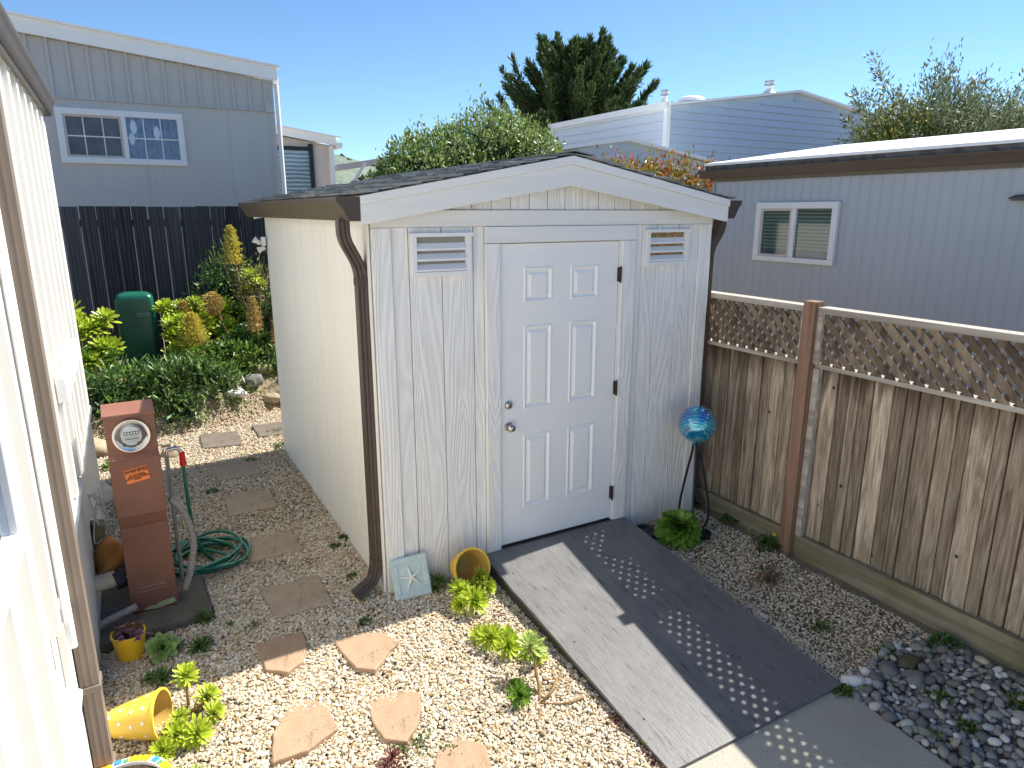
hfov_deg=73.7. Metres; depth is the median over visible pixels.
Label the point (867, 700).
river pebble
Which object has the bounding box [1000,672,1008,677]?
river pebble
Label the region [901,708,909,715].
river pebble
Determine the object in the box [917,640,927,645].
river pebble
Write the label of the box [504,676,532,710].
aeonium
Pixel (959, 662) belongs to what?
river pebble
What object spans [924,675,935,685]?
river pebble
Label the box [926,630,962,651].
weed
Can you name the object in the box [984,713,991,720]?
river pebble
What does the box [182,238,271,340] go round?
leafy shrub
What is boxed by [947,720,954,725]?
river pebble
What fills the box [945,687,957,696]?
river pebble
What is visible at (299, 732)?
flagstone
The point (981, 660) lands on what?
river pebble
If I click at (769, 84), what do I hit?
roof vent pipe
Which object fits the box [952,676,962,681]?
river pebble
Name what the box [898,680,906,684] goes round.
river pebble
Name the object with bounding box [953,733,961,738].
river pebble
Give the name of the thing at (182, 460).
pipe
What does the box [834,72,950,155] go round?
leafy shrub
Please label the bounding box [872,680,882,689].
river pebble
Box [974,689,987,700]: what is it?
river pebble
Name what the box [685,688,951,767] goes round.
path
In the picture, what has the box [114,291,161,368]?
utility pedestal
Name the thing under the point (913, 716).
river pebble
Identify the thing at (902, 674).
river pebble
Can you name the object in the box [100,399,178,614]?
meter pedestal
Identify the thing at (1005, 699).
river pebble
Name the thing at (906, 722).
river pebble
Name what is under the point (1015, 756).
river pebble
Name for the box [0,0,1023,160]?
sky
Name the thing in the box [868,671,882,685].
rock
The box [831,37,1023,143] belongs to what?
olive tree
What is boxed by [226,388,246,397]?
edging stone
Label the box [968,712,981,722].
river pebble
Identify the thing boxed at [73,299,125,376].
aeonium bush
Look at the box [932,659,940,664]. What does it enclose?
river pebble
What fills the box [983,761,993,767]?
river pebble
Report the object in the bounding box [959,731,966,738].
river pebble
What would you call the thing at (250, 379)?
edging stone
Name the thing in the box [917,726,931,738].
river pebble
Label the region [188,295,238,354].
aeonium bush
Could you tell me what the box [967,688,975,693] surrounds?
river pebble
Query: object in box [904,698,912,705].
river pebble
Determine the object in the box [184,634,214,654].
grass tuft
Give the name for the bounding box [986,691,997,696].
river pebble
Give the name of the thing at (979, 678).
river pebble
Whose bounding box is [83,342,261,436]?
leafy shrub
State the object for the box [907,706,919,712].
river pebble
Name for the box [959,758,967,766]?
river pebble
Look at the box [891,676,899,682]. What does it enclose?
river pebble
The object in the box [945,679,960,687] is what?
river pebble
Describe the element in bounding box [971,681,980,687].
river pebble
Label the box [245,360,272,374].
edging stone
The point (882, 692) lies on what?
river pebble
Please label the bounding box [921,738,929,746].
river pebble
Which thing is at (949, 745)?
river pebble
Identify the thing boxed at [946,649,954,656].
river pebble
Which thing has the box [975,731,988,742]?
river pebble
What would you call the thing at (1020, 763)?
river pebble
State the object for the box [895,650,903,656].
river pebble
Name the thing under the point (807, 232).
window
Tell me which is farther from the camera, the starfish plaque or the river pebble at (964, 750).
the starfish plaque
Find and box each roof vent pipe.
[661,89,668,101]
[762,80,774,93]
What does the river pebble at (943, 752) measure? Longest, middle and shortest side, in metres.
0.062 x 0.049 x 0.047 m
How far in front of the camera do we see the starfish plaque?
4.28 m
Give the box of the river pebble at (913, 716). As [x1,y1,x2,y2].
[908,711,919,721]
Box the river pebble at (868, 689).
[862,685,873,693]
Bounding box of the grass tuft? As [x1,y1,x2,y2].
[918,725,944,739]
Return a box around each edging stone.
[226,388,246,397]
[242,374,262,387]
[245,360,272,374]
[262,392,279,402]
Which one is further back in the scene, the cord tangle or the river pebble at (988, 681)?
the cord tangle
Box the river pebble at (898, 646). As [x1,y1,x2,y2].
[893,641,901,649]
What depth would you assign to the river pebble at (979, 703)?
3.46 m
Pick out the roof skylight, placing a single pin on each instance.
(690, 98)
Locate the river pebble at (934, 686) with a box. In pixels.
[930,684,939,693]
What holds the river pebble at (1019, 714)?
on the pebbles at (1005, 722)
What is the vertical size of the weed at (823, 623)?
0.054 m
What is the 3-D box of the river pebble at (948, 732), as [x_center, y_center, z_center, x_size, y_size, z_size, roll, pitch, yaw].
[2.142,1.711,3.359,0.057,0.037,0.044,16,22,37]
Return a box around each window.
[0,412,25,638]
[54,106,187,165]
[752,201,841,265]
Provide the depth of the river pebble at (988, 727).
3.34 m
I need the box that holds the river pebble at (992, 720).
[989,718,996,722]
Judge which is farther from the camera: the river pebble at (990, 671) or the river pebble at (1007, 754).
the river pebble at (990, 671)
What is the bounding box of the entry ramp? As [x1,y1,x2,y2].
[487,517,841,767]
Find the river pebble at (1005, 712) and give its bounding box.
[998,707,1011,717]
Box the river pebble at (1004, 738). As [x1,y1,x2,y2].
[999,733,1009,743]
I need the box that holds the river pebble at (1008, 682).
[1004,680,1011,687]
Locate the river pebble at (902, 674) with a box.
[900,671,905,677]
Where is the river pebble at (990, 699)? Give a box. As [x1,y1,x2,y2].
[986,696,993,701]
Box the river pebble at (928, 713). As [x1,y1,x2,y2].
[920,709,937,719]
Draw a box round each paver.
[200,431,242,448]
[211,459,260,482]
[224,489,276,518]
[243,529,302,565]
[252,421,282,437]
[261,576,332,618]
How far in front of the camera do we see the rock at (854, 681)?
3.66 m
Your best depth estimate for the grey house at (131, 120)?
10.09 m
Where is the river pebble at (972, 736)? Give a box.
[969,734,977,740]
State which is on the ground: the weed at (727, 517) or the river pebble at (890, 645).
the weed at (727, 517)
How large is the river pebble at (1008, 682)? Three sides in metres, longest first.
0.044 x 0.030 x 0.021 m
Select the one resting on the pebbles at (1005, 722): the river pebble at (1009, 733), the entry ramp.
the river pebble at (1009, 733)
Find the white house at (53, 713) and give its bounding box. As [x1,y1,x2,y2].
[0,1,115,767]
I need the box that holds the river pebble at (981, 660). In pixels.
[974,655,989,664]
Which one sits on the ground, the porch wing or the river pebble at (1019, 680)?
the porch wing
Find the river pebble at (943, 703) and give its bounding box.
[940,698,948,708]
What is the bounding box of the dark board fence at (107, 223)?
[58,206,271,358]
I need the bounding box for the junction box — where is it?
[90,519,106,550]
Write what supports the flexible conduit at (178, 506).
attached to the meter pedestal at (135, 469)
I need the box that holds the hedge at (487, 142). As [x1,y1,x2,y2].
[364,83,569,179]
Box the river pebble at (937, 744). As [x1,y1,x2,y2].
[934,741,947,747]
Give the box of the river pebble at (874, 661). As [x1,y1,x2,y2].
[869,659,877,665]
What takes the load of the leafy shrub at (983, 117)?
on the ground
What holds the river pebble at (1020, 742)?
on the pebbles at (1005, 722)
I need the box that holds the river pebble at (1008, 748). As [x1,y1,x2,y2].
[1002,745,1012,752]
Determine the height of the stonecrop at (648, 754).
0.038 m
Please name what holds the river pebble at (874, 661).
on the ground
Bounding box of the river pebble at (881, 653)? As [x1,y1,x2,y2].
[878,649,887,656]
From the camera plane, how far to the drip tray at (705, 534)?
5.09 m
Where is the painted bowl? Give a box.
[101,754,172,767]
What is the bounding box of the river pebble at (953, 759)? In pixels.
[948,753,958,765]
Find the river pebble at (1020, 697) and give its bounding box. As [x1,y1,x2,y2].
[1017,695,1023,701]
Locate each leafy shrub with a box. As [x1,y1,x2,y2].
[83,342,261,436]
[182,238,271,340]
[186,329,277,381]
[220,319,276,368]
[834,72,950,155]
[946,95,1023,134]
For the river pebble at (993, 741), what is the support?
on the pebbles at (1005, 722)
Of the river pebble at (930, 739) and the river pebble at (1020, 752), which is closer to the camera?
the river pebble at (1020, 752)
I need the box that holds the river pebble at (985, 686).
[980,683,990,690]
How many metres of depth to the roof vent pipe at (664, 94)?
16.24 m
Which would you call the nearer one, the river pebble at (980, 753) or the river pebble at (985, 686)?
the river pebble at (980, 753)
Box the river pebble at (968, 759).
[961,756,971,762]
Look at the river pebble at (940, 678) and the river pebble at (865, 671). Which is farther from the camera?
the river pebble at (865, 671)
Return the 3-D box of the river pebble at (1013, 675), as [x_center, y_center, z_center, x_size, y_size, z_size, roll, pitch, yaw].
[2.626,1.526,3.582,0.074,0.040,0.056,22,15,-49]
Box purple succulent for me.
[113,620,153,642]
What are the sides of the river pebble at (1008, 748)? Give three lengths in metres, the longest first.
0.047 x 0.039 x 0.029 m
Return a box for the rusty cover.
[93,536,123,574]
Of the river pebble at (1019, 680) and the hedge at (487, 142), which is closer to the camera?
the river pebble at (1019, 680)
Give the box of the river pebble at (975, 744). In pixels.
[972,739,979,747]
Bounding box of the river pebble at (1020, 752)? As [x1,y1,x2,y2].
[1015,748,1023,758]
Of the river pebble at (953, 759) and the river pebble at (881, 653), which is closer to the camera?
the river pebble at (953, 759)
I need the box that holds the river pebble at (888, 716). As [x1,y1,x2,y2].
[882,711,896,721]
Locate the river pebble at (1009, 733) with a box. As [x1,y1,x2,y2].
[1004,730,1013,736]
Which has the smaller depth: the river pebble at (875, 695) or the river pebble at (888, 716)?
the river pebble at (888, 716)
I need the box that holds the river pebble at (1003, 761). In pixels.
[999,759,1006,763]
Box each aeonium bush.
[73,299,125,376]
[80,343,123,383]
[151,294,211,363]
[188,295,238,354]
[215,301,269,354]
[239,268,266,331]
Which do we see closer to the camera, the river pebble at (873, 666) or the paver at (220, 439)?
the river pebble at (873, 666)
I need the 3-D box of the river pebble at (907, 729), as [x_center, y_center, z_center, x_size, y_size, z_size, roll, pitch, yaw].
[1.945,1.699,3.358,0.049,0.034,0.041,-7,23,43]
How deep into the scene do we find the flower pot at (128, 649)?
3.64 m
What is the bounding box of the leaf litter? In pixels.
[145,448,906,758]
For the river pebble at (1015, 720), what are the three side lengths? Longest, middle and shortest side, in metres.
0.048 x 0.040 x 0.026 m
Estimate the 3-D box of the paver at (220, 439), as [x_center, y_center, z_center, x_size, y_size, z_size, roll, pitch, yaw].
[-3.059,0.596,7.179,0.388,0.035,0.527,-8,17,-28]
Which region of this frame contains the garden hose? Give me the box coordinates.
[171,466,249,576]
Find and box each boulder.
[94,437,107,458]
[100,480,113,504]
[160,446,178,458]
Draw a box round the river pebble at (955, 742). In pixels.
[950,738,960,748]
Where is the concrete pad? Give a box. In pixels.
[99,574,212,653]
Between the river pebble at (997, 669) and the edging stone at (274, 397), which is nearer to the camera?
the river pebble at (997, 669)
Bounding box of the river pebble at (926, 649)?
[923,646,930,652]
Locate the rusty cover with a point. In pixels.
(108, 554)
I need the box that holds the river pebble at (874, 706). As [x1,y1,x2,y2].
[868,702,881,710]
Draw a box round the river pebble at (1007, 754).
[1003,751,1010,757]
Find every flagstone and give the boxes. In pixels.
[254,632,307,675]
[272,699,337,766]
[334,631,399,674]
[368,692,420,745]
[435,737,491,767]
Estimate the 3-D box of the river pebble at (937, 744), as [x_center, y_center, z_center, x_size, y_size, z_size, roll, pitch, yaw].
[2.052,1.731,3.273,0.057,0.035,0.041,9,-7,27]
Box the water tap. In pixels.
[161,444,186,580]
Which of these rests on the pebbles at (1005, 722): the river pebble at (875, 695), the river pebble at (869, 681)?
the river pebble at (869, 681)
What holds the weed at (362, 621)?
on the ground
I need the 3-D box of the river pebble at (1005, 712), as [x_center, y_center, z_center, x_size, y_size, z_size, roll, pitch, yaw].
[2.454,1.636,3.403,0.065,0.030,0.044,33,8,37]
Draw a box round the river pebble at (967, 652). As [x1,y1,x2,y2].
[963,649,974,657]
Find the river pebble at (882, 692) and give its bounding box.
[878,689,885,694]
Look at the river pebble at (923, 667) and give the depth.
3.70 m
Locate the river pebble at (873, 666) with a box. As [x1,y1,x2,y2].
[869,662,877,669]
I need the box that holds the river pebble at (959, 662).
[955,660,964,664]
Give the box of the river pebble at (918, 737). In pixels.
[914,734,924,741]
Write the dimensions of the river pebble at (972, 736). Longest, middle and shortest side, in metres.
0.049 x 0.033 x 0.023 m
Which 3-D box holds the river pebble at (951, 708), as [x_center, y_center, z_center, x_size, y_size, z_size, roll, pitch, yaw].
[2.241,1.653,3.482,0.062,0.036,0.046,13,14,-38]
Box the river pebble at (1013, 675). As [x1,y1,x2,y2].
[1007,670,1018,679]
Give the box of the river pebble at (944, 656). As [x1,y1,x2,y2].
[941,654,948,660]
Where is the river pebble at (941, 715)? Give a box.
[934,709,945,719]
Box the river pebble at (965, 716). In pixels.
[962,713,970,723]
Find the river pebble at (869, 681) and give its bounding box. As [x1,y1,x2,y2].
[865,677,872,685]
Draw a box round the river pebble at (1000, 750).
[997,748,1003,753]
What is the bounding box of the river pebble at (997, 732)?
[993,729,1001,735]
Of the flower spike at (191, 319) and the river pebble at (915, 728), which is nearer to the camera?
the river pebble at (915, 728)
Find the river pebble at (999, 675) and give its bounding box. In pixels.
[995,673,1002,678]
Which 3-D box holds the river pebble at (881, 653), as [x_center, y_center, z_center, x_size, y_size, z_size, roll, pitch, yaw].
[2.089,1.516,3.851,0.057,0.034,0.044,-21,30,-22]
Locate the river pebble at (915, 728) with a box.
[911,724,918,733]
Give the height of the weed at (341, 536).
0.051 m
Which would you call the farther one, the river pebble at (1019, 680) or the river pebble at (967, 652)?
the river pebble at (967, 652)
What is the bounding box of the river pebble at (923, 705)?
[917,702,929,709]
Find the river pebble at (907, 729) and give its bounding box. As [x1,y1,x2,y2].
[902,726,912,733]
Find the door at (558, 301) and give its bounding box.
[500,241,621,547]
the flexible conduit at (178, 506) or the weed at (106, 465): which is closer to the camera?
the flexible conduit at (178, 506)
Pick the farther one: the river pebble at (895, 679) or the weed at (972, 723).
the river pebble at (895, 679)
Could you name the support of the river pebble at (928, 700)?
on the pebbles at (1005, 722)
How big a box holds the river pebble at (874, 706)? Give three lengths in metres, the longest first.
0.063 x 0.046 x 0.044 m
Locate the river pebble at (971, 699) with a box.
[967,696,974,702]
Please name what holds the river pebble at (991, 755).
on the pebbles at (1005, 722)
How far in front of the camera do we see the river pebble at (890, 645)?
3.88 m
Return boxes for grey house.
[5,10,286,328]
[697,128,1023,402]
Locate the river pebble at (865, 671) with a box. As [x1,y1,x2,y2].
[860,667,870,675]
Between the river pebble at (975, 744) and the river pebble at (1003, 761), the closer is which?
the river pebble at (1003, 761)
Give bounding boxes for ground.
[91,336,1023,767]
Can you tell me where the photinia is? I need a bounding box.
[588,144,730,191]
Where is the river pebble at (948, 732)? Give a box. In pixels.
[943,727,953,736]
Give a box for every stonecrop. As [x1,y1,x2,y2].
[603,712,630,733]
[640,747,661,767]
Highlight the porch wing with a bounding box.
[276,124,342,193]
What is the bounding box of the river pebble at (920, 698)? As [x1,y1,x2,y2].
[917,695,922,701]
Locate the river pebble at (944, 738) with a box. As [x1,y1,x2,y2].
[938,732,946,740]
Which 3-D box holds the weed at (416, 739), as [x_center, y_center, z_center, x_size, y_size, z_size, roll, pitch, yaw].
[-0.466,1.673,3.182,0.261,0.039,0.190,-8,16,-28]
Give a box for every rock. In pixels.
[840,675,865,686]
[852,691,863,701]
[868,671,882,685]
[880,661,899,676]
[898,653,923,669]
[905,669,925,688]
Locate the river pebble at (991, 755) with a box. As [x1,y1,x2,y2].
[986,751,996,760]
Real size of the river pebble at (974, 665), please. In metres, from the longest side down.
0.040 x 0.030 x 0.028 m
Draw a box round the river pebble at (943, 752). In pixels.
[937,745,949,758]
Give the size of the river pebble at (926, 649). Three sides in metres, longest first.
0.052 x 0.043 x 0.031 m
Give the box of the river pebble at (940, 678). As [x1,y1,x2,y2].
[936,674,944,684]
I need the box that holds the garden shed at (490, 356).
[238,150,741,599]
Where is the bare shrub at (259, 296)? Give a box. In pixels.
[204,234,272,331]
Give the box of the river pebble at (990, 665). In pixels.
[986,663,993,668]
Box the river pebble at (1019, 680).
[1015,676,1023,686]
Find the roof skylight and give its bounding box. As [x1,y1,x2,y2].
[678,95,704,101]
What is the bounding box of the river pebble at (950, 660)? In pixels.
[946,657,954,664]
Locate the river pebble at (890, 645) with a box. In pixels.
[884,640,895,649]
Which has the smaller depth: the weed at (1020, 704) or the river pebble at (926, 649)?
the weed at (1020, 704)
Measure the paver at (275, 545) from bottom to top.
0.036 m
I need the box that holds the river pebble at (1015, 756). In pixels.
[1011,752,1020,759]
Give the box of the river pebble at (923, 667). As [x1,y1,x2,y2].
[918,663,929,672]
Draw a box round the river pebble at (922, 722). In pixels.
[915,718,927,727]
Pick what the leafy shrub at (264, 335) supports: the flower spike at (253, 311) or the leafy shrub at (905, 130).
the flower spike at (253, 311)
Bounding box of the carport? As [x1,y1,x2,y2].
[335,153,425,183]
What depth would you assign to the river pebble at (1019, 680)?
3.53 m
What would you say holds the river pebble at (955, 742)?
on the pebbles at (1005, 722)
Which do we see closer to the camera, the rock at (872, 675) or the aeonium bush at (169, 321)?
the rock at (872, 675)
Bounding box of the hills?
[334,154,377,183]
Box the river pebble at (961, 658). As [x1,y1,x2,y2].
[957,656,964,660]
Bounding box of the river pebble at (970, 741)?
[966,739,972,744]
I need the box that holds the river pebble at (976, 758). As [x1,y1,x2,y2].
[971,752,983,765]
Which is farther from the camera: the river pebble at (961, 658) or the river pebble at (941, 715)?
the river pebble at (961, 658)
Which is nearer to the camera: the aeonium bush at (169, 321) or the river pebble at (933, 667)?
the river pebble at (933, 667)
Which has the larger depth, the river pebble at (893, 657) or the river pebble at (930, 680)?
the river pebble at (893, 657)
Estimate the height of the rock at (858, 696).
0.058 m
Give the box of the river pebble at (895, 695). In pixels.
[892,693,898,700]
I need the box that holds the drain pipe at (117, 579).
[94,568,127,592]
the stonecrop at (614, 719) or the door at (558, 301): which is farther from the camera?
the door at (558, 301)
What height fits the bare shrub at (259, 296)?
1.686 m
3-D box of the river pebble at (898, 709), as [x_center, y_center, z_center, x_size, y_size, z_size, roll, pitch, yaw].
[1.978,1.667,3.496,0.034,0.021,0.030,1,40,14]
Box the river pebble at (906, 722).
[899,719,914,727]
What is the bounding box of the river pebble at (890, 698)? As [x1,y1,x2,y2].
[886,695,894,701]
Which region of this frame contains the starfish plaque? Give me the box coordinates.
[389,552,432,601]
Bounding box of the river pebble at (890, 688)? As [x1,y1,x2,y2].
[887,685,894,692]
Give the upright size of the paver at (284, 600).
0.036 m
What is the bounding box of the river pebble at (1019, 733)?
[1015,730,1023,737]
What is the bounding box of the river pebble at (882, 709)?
[878,705,888,713]
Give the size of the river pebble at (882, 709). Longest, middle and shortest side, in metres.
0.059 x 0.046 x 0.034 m
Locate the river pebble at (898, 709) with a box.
[895,707,900,712]
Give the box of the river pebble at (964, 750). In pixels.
[958,744,971,757]
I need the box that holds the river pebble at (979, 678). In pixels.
[976,675,983,680]
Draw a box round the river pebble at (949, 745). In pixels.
[945,743,951,749]
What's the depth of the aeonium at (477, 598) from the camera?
4.15 m
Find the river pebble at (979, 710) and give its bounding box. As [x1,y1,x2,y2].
[974,707,983,714]
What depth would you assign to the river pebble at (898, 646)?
3.87 m
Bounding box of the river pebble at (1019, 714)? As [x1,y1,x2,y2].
[1012,710,1023,721]
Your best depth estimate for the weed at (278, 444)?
6.99 m
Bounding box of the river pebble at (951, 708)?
[947,704,957,712]
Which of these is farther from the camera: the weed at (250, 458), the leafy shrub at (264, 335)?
the leafy shrub at (264, 335)
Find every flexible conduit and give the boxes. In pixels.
[98,603,137,629]
[167,495,197,590]
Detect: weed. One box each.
[101,459,108,469]
[181,545,224,563]
[205,488,219,494]
[244,457,256,461]
[273,441,283,448]
[328,542,341,548]
[337,533,348,539]
[344,572,356,578]
[356,617,372,626]
[384,725,430,758]
[436,741,461,757]
[718,513,738,525]
[755,533,782,552]
[810,620,832,632]
[832,683,854,697]
[874,645,894,658]
[922,686,953,704]
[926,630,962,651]
[957,716,985,733]
[1003,689,1023,709]
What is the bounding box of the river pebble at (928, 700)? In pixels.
[923,696,933,704]
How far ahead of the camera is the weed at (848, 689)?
3.60 m
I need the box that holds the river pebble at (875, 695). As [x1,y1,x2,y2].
[871,691,881,700]
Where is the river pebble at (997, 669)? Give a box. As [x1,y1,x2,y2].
[992,666,1002,672]
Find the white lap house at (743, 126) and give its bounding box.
[548,90,872,163]
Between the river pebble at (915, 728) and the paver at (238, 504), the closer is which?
the river pebble at (915, 728)
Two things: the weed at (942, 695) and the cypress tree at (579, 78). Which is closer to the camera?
the weed at (942, 695)
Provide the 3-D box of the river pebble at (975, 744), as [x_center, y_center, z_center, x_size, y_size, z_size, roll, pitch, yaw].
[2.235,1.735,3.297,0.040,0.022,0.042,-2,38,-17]
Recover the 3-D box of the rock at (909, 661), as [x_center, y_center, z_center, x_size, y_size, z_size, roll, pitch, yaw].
[2.208,1.534,3.789,0.187,0.050,0.109,-10,17,-34]
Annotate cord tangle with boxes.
[87,487,117,543]
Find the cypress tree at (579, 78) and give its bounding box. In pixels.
[485,26,672,149]
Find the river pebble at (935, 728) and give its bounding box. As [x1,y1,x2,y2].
[929,724,937,730]
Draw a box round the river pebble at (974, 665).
[971,663,979,667]
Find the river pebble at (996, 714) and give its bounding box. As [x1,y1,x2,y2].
[987,709,1003,718]
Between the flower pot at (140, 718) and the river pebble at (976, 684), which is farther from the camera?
the river pebble at (976, 684)
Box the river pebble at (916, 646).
[909,643,922,650]
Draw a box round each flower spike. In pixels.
[175,300,192,317]
[175,311,210,355]
[199,291,228,333]
[220,225,244,301]
[245,296,263,344]
[268,320,274,345]
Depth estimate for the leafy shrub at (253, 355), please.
8.27 m
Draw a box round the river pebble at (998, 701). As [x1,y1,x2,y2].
[993,697,1004,708]
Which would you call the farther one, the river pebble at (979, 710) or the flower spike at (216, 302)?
the flower spike at (216, 302)
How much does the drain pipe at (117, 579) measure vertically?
0.118 m
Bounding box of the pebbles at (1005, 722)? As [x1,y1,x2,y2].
[852,628,1023,767]
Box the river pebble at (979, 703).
[975,699,983,708]
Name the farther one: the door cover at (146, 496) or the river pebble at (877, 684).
the door cover at (146, 496)
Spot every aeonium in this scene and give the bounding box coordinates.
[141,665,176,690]
[144,632,180,663]
[147,705,215,762]
[170,661,226,725]
[174,763,208,767]
[176,638,187,651]
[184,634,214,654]
[191,608,215,625]
[225,619,261,630]
[377,746,405,767]
[429,572,449,593]
[446,566,496,616]
[467,621,520,662]
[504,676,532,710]
[506,629,548,664]
[516,630,584,722]
[653,508,702,550]
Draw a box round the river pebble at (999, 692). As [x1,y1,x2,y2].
[996,690,1004,696]
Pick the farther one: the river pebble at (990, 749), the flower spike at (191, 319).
the flower spike at (191, 319)
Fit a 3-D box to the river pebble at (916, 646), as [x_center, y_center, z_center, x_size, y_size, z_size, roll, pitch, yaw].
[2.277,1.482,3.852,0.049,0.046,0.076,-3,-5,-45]
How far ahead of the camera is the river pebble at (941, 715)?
3.44 m
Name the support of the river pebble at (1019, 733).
on the pebbles at (1005, 722)
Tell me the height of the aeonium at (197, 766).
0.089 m
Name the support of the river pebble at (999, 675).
on the pebbles at (1005, 722)
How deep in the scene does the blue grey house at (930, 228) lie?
6.15 m
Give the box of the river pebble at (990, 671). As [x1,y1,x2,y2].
[987,668,994,674]
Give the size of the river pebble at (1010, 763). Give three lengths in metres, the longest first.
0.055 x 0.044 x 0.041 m
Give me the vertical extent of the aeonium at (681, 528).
0.306 m
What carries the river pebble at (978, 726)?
on the pebbles at (1005, 722)
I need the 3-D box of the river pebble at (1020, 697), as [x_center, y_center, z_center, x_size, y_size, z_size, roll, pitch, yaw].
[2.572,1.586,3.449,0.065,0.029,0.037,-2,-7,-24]
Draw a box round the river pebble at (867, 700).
[864,696,874,704]
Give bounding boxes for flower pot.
[107,687,172,740]
[110,623,145,662]
[450,547,489,585]
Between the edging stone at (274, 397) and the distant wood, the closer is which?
the edging stone at (274, 397)
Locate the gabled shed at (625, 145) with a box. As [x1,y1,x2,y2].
[542,137,730,186]
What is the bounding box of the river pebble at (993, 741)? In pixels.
[987,737,1001,745]
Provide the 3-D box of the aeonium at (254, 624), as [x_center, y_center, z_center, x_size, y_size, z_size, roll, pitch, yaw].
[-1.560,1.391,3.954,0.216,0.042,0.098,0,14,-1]
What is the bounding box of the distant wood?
[340,153,392,179]
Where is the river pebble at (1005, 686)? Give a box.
[1001,683,1010,690]
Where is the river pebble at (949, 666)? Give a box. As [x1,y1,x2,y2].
[943,663,953,670]
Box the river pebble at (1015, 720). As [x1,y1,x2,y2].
[1010,717,1020,724]
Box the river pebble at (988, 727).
[982,723,995,731]
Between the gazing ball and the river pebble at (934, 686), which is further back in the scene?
the gazing ball
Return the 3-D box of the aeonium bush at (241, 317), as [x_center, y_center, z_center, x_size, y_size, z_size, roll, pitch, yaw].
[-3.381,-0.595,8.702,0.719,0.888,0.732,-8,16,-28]
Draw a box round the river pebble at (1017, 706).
[1010,703,1019,709]
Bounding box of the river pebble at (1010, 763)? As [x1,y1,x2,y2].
[1006,759,1017,767]
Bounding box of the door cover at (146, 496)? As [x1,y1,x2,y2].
[108,453,166,518]
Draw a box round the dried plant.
[750,560,784,587]
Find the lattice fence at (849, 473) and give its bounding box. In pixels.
[694,291,1023,674]
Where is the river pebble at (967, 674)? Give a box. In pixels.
[963,671,972,676]
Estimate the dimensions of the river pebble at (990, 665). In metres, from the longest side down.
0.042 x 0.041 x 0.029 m
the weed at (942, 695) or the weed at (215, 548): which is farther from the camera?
the weed at (215, 548)
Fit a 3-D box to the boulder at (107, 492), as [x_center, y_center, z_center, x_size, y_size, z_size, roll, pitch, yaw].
[-3.445,0.941,5.699,0.213,0.263,0.285,-2,14,-7]
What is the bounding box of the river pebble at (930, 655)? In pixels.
[925,653,933,658]
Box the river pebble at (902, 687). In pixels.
[899,684,905,690]
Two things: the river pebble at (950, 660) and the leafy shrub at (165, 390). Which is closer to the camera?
the river pebble at (950, 660)
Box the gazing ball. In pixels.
[678,405,716,527]
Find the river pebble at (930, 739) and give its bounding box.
[927,736,935,742]
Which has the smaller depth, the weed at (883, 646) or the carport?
the weed at (883, 646)
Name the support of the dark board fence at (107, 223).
on the ground
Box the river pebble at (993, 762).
[987,758,998,766]
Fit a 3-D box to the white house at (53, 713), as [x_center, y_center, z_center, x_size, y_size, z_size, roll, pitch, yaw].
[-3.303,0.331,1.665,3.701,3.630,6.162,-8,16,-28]
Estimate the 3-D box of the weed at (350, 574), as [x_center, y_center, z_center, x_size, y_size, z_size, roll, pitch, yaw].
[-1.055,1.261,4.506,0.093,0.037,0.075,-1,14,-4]
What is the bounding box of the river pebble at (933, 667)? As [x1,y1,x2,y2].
[927,662,938,671]
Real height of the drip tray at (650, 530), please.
0.030 m
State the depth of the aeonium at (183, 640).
3.77 m
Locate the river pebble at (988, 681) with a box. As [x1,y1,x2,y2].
[983,679,994,684]
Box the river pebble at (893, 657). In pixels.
[889,654,896,660]
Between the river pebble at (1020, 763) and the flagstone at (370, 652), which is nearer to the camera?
the river pebble at (1020, 763)
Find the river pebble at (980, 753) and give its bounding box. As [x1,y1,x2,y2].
[976,751,985,757]
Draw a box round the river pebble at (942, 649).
[935,644,948,653]
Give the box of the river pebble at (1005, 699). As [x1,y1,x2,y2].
[1000,695,1011,703]
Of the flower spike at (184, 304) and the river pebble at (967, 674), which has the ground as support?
the flower spike at (184, 304)
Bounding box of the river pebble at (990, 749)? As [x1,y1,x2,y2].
[985,747,995,753]
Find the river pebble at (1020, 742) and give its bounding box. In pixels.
[1017,738,1023,749]
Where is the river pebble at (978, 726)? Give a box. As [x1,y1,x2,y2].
[975,724,983,730]
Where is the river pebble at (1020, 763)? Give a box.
[1015,759,1023,767]
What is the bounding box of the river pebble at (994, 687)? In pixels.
[990,684,1000,690]

